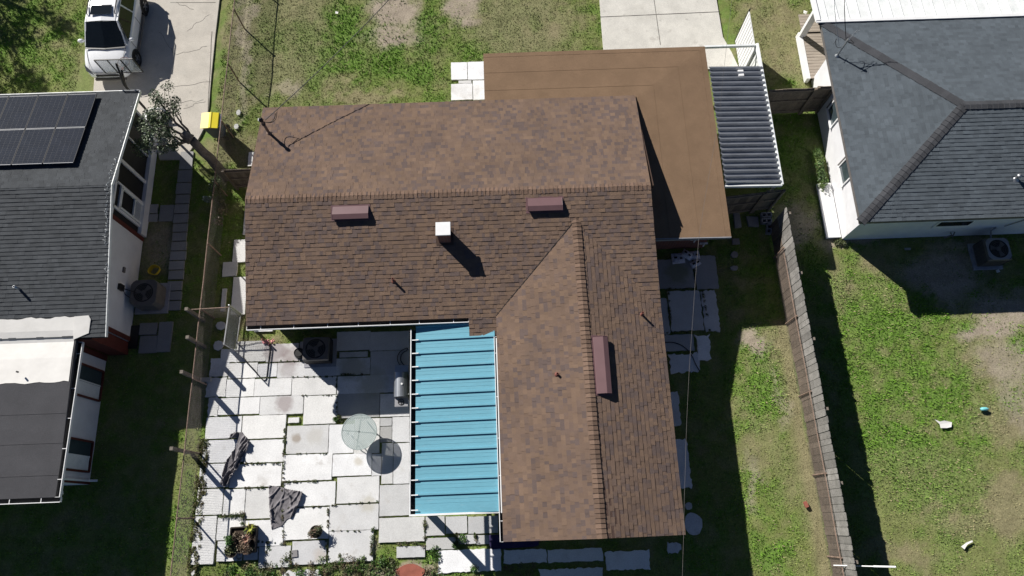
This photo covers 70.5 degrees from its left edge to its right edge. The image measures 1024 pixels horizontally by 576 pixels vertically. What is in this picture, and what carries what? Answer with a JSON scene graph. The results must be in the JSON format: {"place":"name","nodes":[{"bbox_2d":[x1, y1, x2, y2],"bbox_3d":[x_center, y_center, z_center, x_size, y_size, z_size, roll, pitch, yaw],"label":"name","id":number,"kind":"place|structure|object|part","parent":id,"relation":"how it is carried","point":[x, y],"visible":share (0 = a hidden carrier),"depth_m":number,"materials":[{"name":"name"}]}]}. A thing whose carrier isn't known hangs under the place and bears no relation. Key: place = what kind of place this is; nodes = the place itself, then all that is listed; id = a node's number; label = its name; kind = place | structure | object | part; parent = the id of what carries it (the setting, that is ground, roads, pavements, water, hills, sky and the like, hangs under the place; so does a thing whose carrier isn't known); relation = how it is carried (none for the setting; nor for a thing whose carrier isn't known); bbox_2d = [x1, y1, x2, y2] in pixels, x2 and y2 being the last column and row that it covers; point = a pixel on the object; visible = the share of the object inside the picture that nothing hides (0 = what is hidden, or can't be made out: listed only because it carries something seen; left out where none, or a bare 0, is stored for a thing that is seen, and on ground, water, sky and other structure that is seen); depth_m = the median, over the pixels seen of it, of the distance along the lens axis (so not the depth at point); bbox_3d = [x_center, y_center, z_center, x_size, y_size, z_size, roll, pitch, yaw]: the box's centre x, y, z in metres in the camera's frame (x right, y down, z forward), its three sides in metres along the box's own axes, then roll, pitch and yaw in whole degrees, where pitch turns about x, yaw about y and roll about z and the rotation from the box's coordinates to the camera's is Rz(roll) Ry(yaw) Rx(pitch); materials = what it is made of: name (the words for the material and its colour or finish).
{"place":"outdoors","nodes":[
{"label":"outdoors","id":0,"kind":"place"},
{"bbox_2d":[93,0,219,159],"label":"driveway","id":1,"kind":"structure","parent":0,"point":[177,47],"depth_m":30.37,"materials":[{"name":"concrete"}]},
{"bbox_2d":[78,0,148,80],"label":"parked car","id":2,"kind":"object","parent":1,"relation":"on","point":[112,28],"visible":0.95,"depth_m":29.39,"materials":[{"name":"white paint"}]},
{"bbox_3d":[-15.760,-10.782,29.480,0.245,0.550,1.380,-2,72,-1],"label":"side window","id":3,"kind":"part","parent":2,"relation":"part of","materials":[{"name":"black glass"}]},
{"bbox_3d":[-15.823,-12.150,29.911,0.265,0.530,1.450,-2,72,-1],"label":"side window","id":4,"kind":"part","parent":2,"relation":"part of","materials":[{"name":"black glass"}]},
{"bbox_2d":[94,57,157,124],"bbox_3d":[-14.630,-7.655,28.051,1.301,3.368,1.341,38,76,11],"label":"basketball hoop","id":5,"kind":"object","parent":1,"relation":"on","point":[121,75],"visible":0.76,"depth_m":27.13,"materials":[{"name":"black plastic"}]},
{"bbox_2d":[145,107,166,124],"bbox_3d":[-14.329,-6.845,29.252,0.982,0.517,0.770,-24,74,-7],"label":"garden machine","id":6,"kind":"object","parent":1,"relation":"on","point":[157,114],"visible":0.14,"depth_m":29.21,"materials":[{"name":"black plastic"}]},
{"bbox_2d":[138,151,193,353],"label":"path","id":7,"kind":"structure","parent":0,"point":[161,341],"depth_m":27.79,"materials":[{"name":"grey concrete"}]},
{"bbox_2d":[127,325,139,348],"bbox_3d":[-14.141,1.813,26.713,0.737,0.025,0.878,-2,72,-1],"label":"doormat","id":8,"kind":"object","parent":7,"relation":"on","point":[133,341],"visible":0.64,"depth_m":26.70,"materials":[{"name":"black plastic"}]},
{"bbox_2d":[221,152,272,331],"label":"path","id":9,"kind":"structure","parent":0,"point":[238,302],"depth_m":27.42,"materials":[{"name":"grey concrete"}]},
{"bbox_2d":[190,331,497,567],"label":"patio","id":10,"kind":"structure","parent":0,"point":[359,395],"depth_m":25.37,"materials":[{"name":"grey concrete"}]},
{"bbox_2d":[200,377,211,381],"bbox_3d":[-11.056,3.319,26.191,0.380,0.120,0.160,-2,72,-1],"label":"paving block","id":11,"kind":"object","parent":10,"relation":"on","point":[207,379],"depth_m":26.13,"materials":[{"name":"grey concrete"}]},
{"bbox_2d":[220,432,248,486],"bbox_3d":[-9.647,5.955,25.215,0.774,0.313,1.905,5,72,2],"label":"cloth","id":12,"kind":"object","parent":10,"relation":"on","point":[232,462],"visible":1,"depth_m":25.33,"materials":[{"name":"grey fabric"}]},
{"bbox_2d":[229,525,258,553],"bbox_3d":[-9.037,8.489,24.378,0.910,0.350,0.922,-2,72,-1],"label":"planter box","id":13,"kind":"object","parent":10,"relation":"on","point":[237,533],"visible":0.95,"depth_m":24.37,"materials":[{"name":"grey wood"}]},
{"bbox_2d":[223,535,234,545],"bbox_3d":[-9.446,8.459,24.290,0.326,0.518,0.392,-23,74,-7],"label":"potted plant","id":14,"kind":"object","parent":13,"relation":"in","point":[228,539],"visible":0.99,"depth_m":24.18,"materials":[{"name":"green plant"}]},
{"bbox_2d":[224,545,237,557],"bbox_3d":[-9.395,8.790,24.273,0.488,0.347,0.477,-2,72,-1],"label":"potted plant","id":15,"kind":"object","parent":13,"relation":"in","point":[228,550],"visible":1,"depth_m":24.18,"materials":[{"name":"green plant"}]},
{"bbox_2d":[240,535,250,544],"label":"potted plant","id":16,"kind":"object","parent":13,"relation":"in","point":[246,539],"visible":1,"depth_m":24.12,"materials":[{"name":"pink plant"}]},
{"bbox_2d":[243,543,252,554],"bbox_3d":[-8.786,8.706,24.201,0.358,0.533,0.417,-2,72,-1],"label":"potted plant","id":17,"kind":"object","parent":13,"relation":"in","point":[247,548],"visible":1,"depth_m":24.10,"materials":[{"name":"brown plant"}]},
{"bbox_2d":[244,522,255,534],"bbox_3d":[-8.770,8.107,24.400,0.430,0.521,0.480,12,73,4],"label":"potted plant","id":18,"kind":"object","parent":13,"relation":"in","point":[250,528],"visible":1,"depth_m":24.24,"materials":[{"name":"yellow plant"}]},
{"bbox_2d":[242,344,269,380],"bbox_3d":[-9.041,2.699,26.396,1.088,0.031,1.262,-33,75,-10],"label":"garden hose","id":19,"kind":"object","parent":10,"relation":"on","point":[267,366],"visible":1,"depth_m":26.34,"materials":[{"name":"plastic"}]},
{"bbox_2d":[261,338,274,344],"bbox_3d":[-8.957,1.972,26.598,0.504,0.102,0.284,-2,72,-1],"label":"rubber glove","id":20,"kind":"object","parent":10,"relation":"on","point":[265,341],"visible":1,"depth_m":26.59,"materials":[{"name":"rubber"}]},
{"bbox_2d":[268,485,302,529],"bbox_3d":[-7.786,7.481,24.790,1.216,0.183,1.466,-2,72,-1],"label":"cloth","id":21,"kind":"object","parent":10,"relation":"on","point":[281,498],"visible":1,"depth_m":24.86,"materials":[{"name":"grey fabric"}]},
{"bbox_2d":[291,550,297,556],"bbox_3d":[-7.321,8.937,24.390,0.200,0.030,0.220,-7,72,-2],"label":"roof tile","id":22,"kind":"object","parent":10,"relation":"on","point":[294,553],"visible":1,"depth_m":24.38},
{"bbox_2d":[294,348,302,359],"bbox_3d":[-7.755,2.368,26.405,0.444,0.220,0.444,-2,72,-1],"label":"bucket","id":23,"kind":"object","parent":10,"relation":"on","point":[298,352],"visible":0.69,"depth_m":26.33,"materials":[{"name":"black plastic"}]},
{"bbox_2d":[307,524,323,538],"bbox_3d":[-6.594,8.203,24.396,0.594,0.460,0.418,-21,73,-6],"label":"potted plant","id":24,"kind":"object","parent":10,"relation":"on","point":[315,531],"visible":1,"depth_m":24.30,"materials":[{"name":"green plant"}]},
{"bbox_2d":[302,337,336,367],"bbox_3d":[-6.998,2.273,26.178,1.160,0.806,1.040,-2,72,-1],"label":"air conditioner","id":25,"kind":"object","parent":10,"relation":"on","point":[319,351],"visible":1,"depth_m":25.88,"materials":[{"name":"grey metal"}]},
{"bbox_2d":[341,414,378,450],"bbox_3d":[-5.260,5.056,25.270,1.232,0.729,1.232,-2,72,-1],"label":"patio table","id":26,"kind":"object","parent":10,"relation":"on","point":[358,425],"visible":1,"depth_m":24.93,"materials":[{"name":"green metal"}]},
{"bbox_2d":[394,365,409,406],"bbox_3d":[-3.834,3.499,25.602,0.573,1.055,1.463,-2,72,-1],"label":"barbecue grill","id":27,"kind":"object","parent":10,"relation":"on","point":[402,386],"visible":0.88,"depth_m":25.18,"materials":[{"name":"silver metal"}]},
{"bbox_2d":[397,348,407,364],"bbox_3d":[-3.997,2.571,26.424,0.392,0.027,0.788,-2,72,-1],"label":"garden hose","id":28,"kind":"object","parent":10,"relation":"on","point":[401,355],"visible":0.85,"depth_m":26.45,"materials":[{"name":"black plastic"}]},
{"bbox_2d":[489,535,538,548],"bbox_3d":[0.072,8.557,24.491,1.686,0.015,0.464,-2,72,-1],"label":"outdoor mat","id":29,"kind":"object","parent":10,"relation":"on","point":[495,542],"visible":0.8,"depth_m":24.46,"materials":[{"name":"fabric"}]},
{"bbox_2d":[451,61,484,100],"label":"path","id":30,"kind":"structure","parent":0,"point":[461,90],"depth_m":30.03,"materials":[{"name":"white concrete"}]},
{"bbox_2d":[282,542,680,575],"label":"path","id":31,"kind":"structure","parent":0,"point":[483,559],"depth_m":24.34,"materials":[{"name":"grey concrete"}]},
{"bbox_2d":[0,0,1023,575],"bbox_3d":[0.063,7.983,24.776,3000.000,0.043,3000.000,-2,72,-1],"label":"ground","id":32,"kind":"structure","parent":0,"point":[936,268],"depth_m":26.46,"materials":[{"name":"green plant"}]},
{"bbox_2d":[0,90,157,504],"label":"house","id":33,"kind":"structure","parent":32,"relation":"on","point":[71,240],"depth_m":24.58,"materials":[{"name":"black"}]},
{"bbox_2d":[0,97,8,116],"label":"solar panel","id":34,"kind":"object","parent":33,"relation":"attached to","point":[3,101],"visible":1,"depth_m":26.62,"materials":[{"name":"glass"}]},
{"bbox_2d":[0,129,24,165],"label":"solar panel","id":35,"kind":"object","parent":33,"relation":"attached to","point":[10,140],"visible":1,"depth_m":25.64,"materials":[{"name":"glass"}]},
{"bbox_2d":[0,96,37,129],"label":"solar panel","id":36,"kind":"object","parent":33,"relation":"attached to","point":[16,112],"visible":1,"depth_m":26.39,"materials":[{"name":"glass"}]},
{"bbox_2d":[11,128,54,164],"bbox_3d":[-16.888,-4.996,25.601,1.060,0.041,1.620,-2,60,-1],"label":"solar panel","id":37,"kind":"object","parent":33,"relation":"attached to","point":[33,147],"visible":1,"depth_m":25.57,"materials":[{"name":"glass"}]},
{"bbox_2d":[26,95,67,128],"bbox_3d":[-16.946,-6.422,26.419,1.060,0.040,1.620,-2,60,-1],"label":"solar panel","id":38,"kind":"object","parent":33,"relation":"attached to","point":[46,112],"visible":1,"depth_m":26.39,"materials":[{"name":"glass"}]},
{"bbox_2d":[43,127,85,163],"bbox_3d":[-15.809,-5.034,25.610,1.060,0.041,1.620,-2,60,-1],"label":"solar panel","id":39,"kind":"object","parent":33,"relation":"attached to","point":[64,145],"visible":1,"depth_m":25.58,"materials":[{"name":"black glass"}]},
{"bbox_2d":[56,94,96,127],"bbox_3d":[-15.867,-6.460,26.428,1.060,0.040,1.620,-2,60,-1],"label":"solar panel","id":40,"kind":"object","parent":33,"relation":"attached to","point":[76,111],"visible":1,"depth_m":26.39,"materials":[{"name":"black glass"}]},
{"bbox_2d":[66,437,93,472],"bbox_3d":[-14.678,5.626,24.433,0.090,1.751,1.082,-2,72,-1],"label":"window","id":41,"kind":"structure","parent":33,"relation":"in","point":[80,453],"depth_m":24.64,"materials":[{"name":"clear glass"}]},
{"bbox_2d":[77,363,104,401],"bbox_3d":[-14.769,3.258,25.200,0.090,1.858,1.124,-2,72,-1],"label":"window","id":42,"kind":"structure","parent":33,"relation":"in","point":[90,386],"depth_m":25.44,"materials":[{"name":"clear glass"}]},
{"bbox_2d":[129,280,170,314],"bbox_3d":[-13.459,0.283,26.836,1.220,0.806,1.180,-2,72,-1],"label":"air conditioner","id":43,"kind":"object","parent":32,"relation":"on","point":[150,296],"visible":1,"depth_m":26.56,"materials":[{"name":"grey metal"}]},
{"bbox_2d":[147,265,160,274],"bbox_3d":[-13.528,-0.669,27.430,0.414,0.169,0.423,24,74,8],"label":"yellow hose","id":44,"kind":"object","parent":32,"relation":"on","point":[150,268],"visible":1,"depth_m":27.41,"materials":[{"name":"yellow rubber"}]},
{"bbox_2d":[130,80,227,181],"bbox_3d":[-12.631,-5.775,27.438,2.945,3.619,2.634,-2,72,-1],"label":"tree","id":45,"kind":"object","parent":32,"relation":"on","point":[187,137],"visible":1,"depth_m":26.56,"materials":[{"name":"green plant"}]},
{"bbox_2d":[169,447,191,453],"bbox_3d":[-11.299,5.556,24.756,0.120,1.520,0.120,-2,72,-1],"label":"wooden post","id":46,"kind":"object","parent":32,"relation":"on","point":[176,449],"visible":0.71,"depth_m":24.42,"materials":[{"name":"grey wood"}]},
{"bbox_2d":[180,370,199,380],"bbox_3d":[-11.333,3.100,25.558,0.120,1.500,0.120,-2,72,-1],"label":"wooden post","id":47,"kind":"object","parent":32,"relation":"on","point":[185,373],"visible":0.63,"depth_m":25.25,"materials":[{"name":"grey wood"}]},
{"bbox_2d":[184,307,205,321],"bbox_3d":[-11.450,0.970,26.213,0.120,1.560,0.120,-2,72,-1],"label":"wooden post","id":48,"kind":"object","parent":32,"relation":"on","point":[191,312],"visible":0.86,"depth_m":25.95,"materials":[{"name":"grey wood"}]},
{"bbox_2d":[185,335,206,348],"bbox_3d":[-11.281,1.941,25.911,0.120,1.540,0.120,-2,72,-1],"label":"wooden post","id":49,"kind":"object","parent":32,"relation":"on","point":[191,339],"visible":0.78,"depth_m":25.62,"materials":[{"name":"grey wood"}]},
{"bbox_2d":[170,0,246,575],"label":"chain link fence","id":50,"kind":"object","parent":32,"relation":"on","point":[198,327],"visible":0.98,"depth_m":26.42,"materials":[{"name":"metal"}]},
{"bbox_2d":[200,112,229,139],"bbox_3d":[-11.787,-6.404,28.827,0.782,1.110,0.690,-2,72,-1],"label":"wheeled bin","id":51,"kind":"object","parent":32,"relation":"on","point":[210,123],"visible":0.77,"depth_m":28.40,"materials":[{"name":"yellow plastic"}]},
{"bbox_2d":[202,176,228,226],"bbox_3d":[-11.312,-3.376,27.852,0.883,1.121,2.097,-2,72,-1],"label":"shrub","id":52,"kind":"object","parent":32,"relation":"on","point":[218,188],"visible":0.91,"depth_m":27.70,"materials":[{"name":"green plant"}]},
{"bbox_2d":[191,304,242,317],"bbox_3d":[-10.710,0.897,26.351,1.403,1.340,0.110,-6,72,-2],"label":"chain link fence","id":53,"kind":"object","parent":32,"relation":"on","point":[221,309],"visible":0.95,"depth_m":26.14,"materials":[{"name":"metal"}]},
{"bbox_2d":[223,307,240,351],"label":"chain link gate","id":54,"kind":"structure","parent":53,"relation":"attached to","point":[226,331],"depth_m":26.13,"materials":[{"name":"metal"}]},
{"bbox_2d":[213,341,223,350],"bbox_3d":[-10.788,2.123,26.639,0.345,0.080,0.364,17,73,6],"label":"stone","id":55,"kind":"object","parent":32,"relation":"on","point":[218,345],"visible":0.93,"depth_m":26.60,"materials":[{"name":"grey stone"}]},
{"bbox_2d":[216,322,225,329],"bbox_3d":[-10.786,1.399,26.872,0.349,0.080,0.312,22,74,7],"label":"stone","id":56,"kind":"object","parent":32,"relation":"on","point":[220,325],"visible":0.94,"depth_m":26.83,"materials":[{"name":"grey stone"}]},
{"bbox_2d":[221,169,250,189],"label":"wooden gate","id":57,"kind":"structure","parent":32,"relation":"on","point":[237,179],"depth_m":27.68,"materials":[{"name":"brown wood"}]},
{"bbox_2d":[396,564,424,575],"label":"red paver","id":58,"kind":"object","parent":32,"relation":"on","point":[410,570],"visible":1,"depth_m":24.23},
{"bbox_2d":[186,269,710,575],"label":"weeds","id":59,"kind":"object","parent":32,"relation":"on","point":[356,566],"visible":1,"depth_m":24.38,"materials":[{"name":"green plant"}]},
{"bbox_2d":[245,46,731,541],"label":"house","id":60,"kind":"structure","parent":32,"relation":"on","point":[534,211],"depth_m":24.56,"materials":[{"name":"brown"}]},
{"bbox_2d":[265,0,388,119],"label":"power line","id":61,"kind":"object","parent":60,"relation":"attached to","point":[326,63],"visible":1,"depth_m":26.10,"materials":[{"name":"black plastic"}]},
{"bbox_2d":[409,323,501,515],"bbox_3d":[-1.869,4.471,24.570,2.909,2.415,6.155,-2,72,-1],"label":"patio cover","id":62,"kind":"object","parent":60,"relation":"attached to","point":[454,467],"visible":1,"depth_m":23.48,"materials":[{"name":"blue metal"}]},
{"bbox_2d":[685,502,691,509],"bbox_3d":[6.056,7.479,24.881,0.241,0.080,0.248,-2,72,-1],"label":"stone","id":63,"kind":"object","parent":32,"relation":"on","point":[688,505],"visible":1,"depth_m":24.84,"materials":[{"name":"grey stone"}]},
{"bbox_2d":[685,513,701,534],"bbox_3d":[6.186,8.035,24.707,0.606,0.050,0.733,-2,72,-1],"label":"stone slab","id":64,"kind":"object","parent":32,"relation":"on","point":[693,523],"depth_m":24.68,"materials":[{"name":"stone"}]},
{"bbox_2d":[730,251,737,257],"bbox_3d":[8.491,-1.275,27.695,0.287,0.080,0.265,-2,72,-1],"label":"stepping stone","id":65,"kind":"object","parent":32,"relation":"on","point":[734,254],"visible":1,"depth_m":27.65,"materials":[{"name":"concrete"}]},
{"bbox_2d":[730,266,737,270],"bbox_3d":[8.434,-0.751,27.527,0.297,0.080,0.178,-2,72,-1],"label":"stepping stone","id":66,"kind":"object","parent":32,"relation":"on","point":[733,268],"visible":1,"depth_m":27.49,"materials":[{"name":"concrete"}]},
{"bbox_2d":[732,238,739,244],"bbox_3d":[8.594,-1.785,27.859,0.294,0.080,0.242,-2,72,-1],"label":"stepping stone","id":67,"kind":"object","parent":32,"relation":"on","point":[735,241],"visible":1,"depth_m":27.82,"materials":[{"name":"concrete"}]},
{"bbox_2d":[733,213,741,227],"bbox_3d":[8.736,-2.617,28.127,0.260,0.080,0.634,-2,72,-1],"label":"stone slab","id":68,"kind":"object","parent":32,"relation":"on","point":[737,220],"depth_m":28.08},
{"bbox_2d":[704,43,783,189],"bbox_3d":[8.602,-6.202,28.032,2.155,2.400,6.045,-2,72,-1],"label":"metal awning","id":69,"kind":"object","parent":32,"relation":"on","point":[748,147],"visible":0.99,"depth_m":26.81,"materials":[{"name":"white paint"}]},
{"bbox_2d":[726,192,765,213],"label":"wooden gate","id":70,"kind":"structure","parent":32,"relation":"on","point":[750,202],"depth_m":27.22,"materials":[{"name":"grey wood"}]},
{"bbox_2d":[735,9,757,65],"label":"ribbed wall","id":71,"kind":"structure","parent":32,"relation":"on","point":[745,35],"depth_m":29.22,"materials":[{"name":"white metal"}]},
{"bbox_2d":[746,216,758,226],"bbox_3d":[9.333,-2.570,28.110,0.448,0.080,0.460,-2,72,-1],"label":"stone slab","id":72,"kind":"object","parent":32,"relation":"on","point":[752,221],"depth_m":28.07,"materials":[{"name":"grey stone"}]},
{"bbox_2d":[760,212,771,218],"bbox_3d":[9.848,-2.814,28.088,0.400,0.190,0.190,-2,72,-1],"label":"cinder block","id":73,"kind":"object","parent":32,"relation":"on","point":[765,214],"depth_m":28.04,"materials":[{"name":"grey concrete"}]},
{"bbox_2d":[760,218,771,224],"bbox_3d":[9.821,-2.580,28.013,0.400,0.190,0.190,-2,72,-1],"label":"cinder block","id":74,"kind":"object","parent":32,"relation":"on","point":[763,221],"depth_m":27.97,"materials":[{"name":"grey concrete"}]},
{"bbox_2d":[765,223,771,234],"bbox_3d":[9.888,-2.264,27.910,0.190,0.190,0.400,10,72,3],"label":"cinder block","id":75,"kind":"object","parent":32,"relation":"on","point":[768,230],"depth_m":27.87,"materials":[{"name":"grey concrete"}]},
{"bbox_2d":[752,189,785,212],"bbox_3d":[9.665,-3.277,27.387,0.697,1.830,0.114,-6,72,-2],"label":"wooden fence","id":76,"kind":"object","parent":32,"relation":"on","point":[770,199],"visible":0.96,"depth_m":27.27,"materials":[{"name":"grey wood"}]},
{"bbox_2d":[768,87,817,114],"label":"wooden gate","id":77,"kind":"structure","parent":32,"relation":"on","point":[793,100],"depth_m":28.55,"materials":[{"name":"brown wood"}]},
{"bbox_2d":[770,208,857,575],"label":"wooden fence","id":78,"kind":"object","parent":32,"relation":"on","point":[781,234],"visible":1,"depth_m":24.94,"materials":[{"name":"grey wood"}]},
{"bbox_2d":[833,565,895,567],"bbox_3d":[11.057,8.734,22.763,1.373,1.383,0.056,-1,72,0],"label":"metal pole","id":79,"kind":"object","parent":78,"relation":"attached to","point":[870,566],"visible":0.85,"depth_m":22.53,"materials":[{"name":"white metal"}]},
{"bbox_2d":[801,86,832,113],"bbox_3d":[12.097,-7.438,28.695,0.710,1.880,0.106,-2,72,-1],"label":"wooden fence","id":80,"kind":"object","parent":32,"relation":"on","point":[820,98],"visible":0.89,"depth_m":28.61,"materials":[{"name":"brown wood"}]},
{"bbox_2d":[813,148,828,190],"bbox_3d":[12.145,-4.671,28.539,0.451,0.493,1.961,-2,72,-1],"label":"shrub","id":81,"kind":"object","parent":32,"relation":"on","point":[819,158],"visible":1,"depth_m":28.50,"materials":[{"name":"green plant"}]},
{"bbox_2d":[833,238,846,246],"bbox_3d":[12.575,-1.778,27.808,0.538,0.183,0.441,-2,72,-1],"label":"shrub","id":82,"kind":"object","parent":32,"relation":"on","point":[840,241],"visible":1,"depth_m":27.77,"materials":[{"name":"green plant"}]},
{"bbox_2d":[796,0,1023,239],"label":"house","id":83,"kind":"structure","parent":32,"relation":"on","point":[920,113],"depth_m":26.50,"materials":[{"name":"grey"}]},
{"bbox_2d":[826,98,837,128],"bbox_3d":[12.440,-6.847,27.941,0.090,1.150,0.940,-2,72,-1],"label":"window","id":84,"kind":"structure","parent":83,"relation":"in","point":[831,113],"depth_m":28.25,"materials":[{"name":"white glass"}]},
{"bbox_2d":[837,157,849,186],"bbox_3d":[12.532,-4.456,27.171,0.090,1.150,0.940,-2,72,-1],"label":"window","id":85,"kind":"structure","parent":83,"relation":"in","point":[842,169],"depth_m":27.48,"materials":[{"name":"white glass"}]},
{"bbox_2d":[844,0,846,39],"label":"power line","id":86,"kind":"object","parent":83,"relation":"attached to","point":[844,18],"visible":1,"depth_m":26.19,"materials":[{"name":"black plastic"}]},
{"bbox_2d":[931,220,975,228],"bbox_3d":[16.239,-2.342,26.680,1.300,0.670,0.055,-2,72,-1],"label":"window","id":87,"kind":"structure","parent":83,"relation":"in","point":[963,223],"depth_m":26.61,"materials":[{"name":"white paint"}]},
{"bbox_2d":[936,420,951,427],"bbox_3d":[15.269,4.827,25.651,0.614,0.039,0.279,6,72,2],"label":"paper scrap","id":88,"kind":"object","parent":32,"relation":"on","point":[945,424],"visible":1,"depth_m":25.65,"materials":[{"name":"white paper"}]},
{"bbox_2d":[961,541,972,548],"bbox_3d":[15.347,8.638,24.424,0.460,0.035,0.121,-32,75,-10],"label":"paper scrap","id":89,"kind":"object","parent":32,"relation":"on","point":[965,545],"visible":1,"depth_m":24.42,"materials":[{"name":"white paper"}]},
{"bbox_2d":[980,407,988,410],"bbox_3d":[16.817,4.306,25.792,0.290,0.127,0.130,-2,72,-1],"label":"plastic bottle","id":90,"kind":"object","parent":32,"relation":"on","point":[983,408],"visible":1,"depth_m":25.75,"materials":[{"name":"teal plastic"}]},
{"bbox_2d":[967,238,1011,269],"bbox_3d":[18.022,-1.325,27.237,1.100,0.876,1.060,-2,72,-1],"label":"air conditioner","id":91,"kind":"object","parent":32,"relation":"on","point":[991,254],"visible":1,"depth_m":26.95,"materials":[{"name":"grey metal"}]},
{"bbox_2d":[599,0,737,69],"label":"driveway","id":92,"kind":"structure","parent":0,"point":[632,24],"depth_m":30.86,"materials":[{"name":"concrete"}]},
{"bbox_2d":[657,255,719,488],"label":"path","id":93,"kind":"structure","parent":0,"point":[684,314],"depth_m":26.92,"materials":[{"name":"grey concrete"}]},
{"bbox_2d":[671,253,684,263],"bbox_3d":[6.328,-1.134,27.567,0.500,0.087,0.420,-5,72,-1],"label":"cinder block","id":94,"kind":"object","parent":93,"relation":"on","point":[677,258],"visible":1,"depth_m":27.54,"materials":[{"name":"grey concrete"}]},
{"bbox_2d":[665,342,699,370],"bbox_3d":[6.262,2.367,26.475,1.707,0.031,0.421,37,76,11],"label":"garden hose","id":95,"kind":"object","parent":93,"relation":"on","point":[687,350],"visible":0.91,"depth_m":26.50,"materials":[{"name":"black plastic"}]},
{"bbox_2d":[689,259,700,267],"bbox_3d":[6.959,-0.940,27.465,0.400,0.137,0.240,-30,74,-9],"label":"cinder block","id":96,"kind":"object","parent":93,"relation":"on","point":[694,263],"visible":0.98,"depth_m":27.45,"materials":[{"name":"grey concrete"}]},
{"bbox_2d":[690,250,700,259],"bbox_3d":[6.946,-1.259,27.600,0.420,0.097,0.340,-7,72,-2],"label":"cinder block","id":97,"kind":"object","parent":93,"relation":"on","point":[695,255],"visible":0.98,"depth_m":27.58,"materials":[{"name":"grey concrete"}]},
{"bbox_2d":[681,249,692,260],"bbox_3d":[6.661,-1.283,27.525,0.420,0.158,0.320,31,75,10],"label":"cinder block","id":98,"kind":"object","parent":97,"relation":"on","point":[686,254],"visible":1,"depth_m":27.50,"materials":[{"name":"grey concrete"}]},
{"bbox_2d":[682,3,731,575],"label":"power line","id":99,"kind":"object","parent":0,"point":[694,294],"visible":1,"depth_m":22.42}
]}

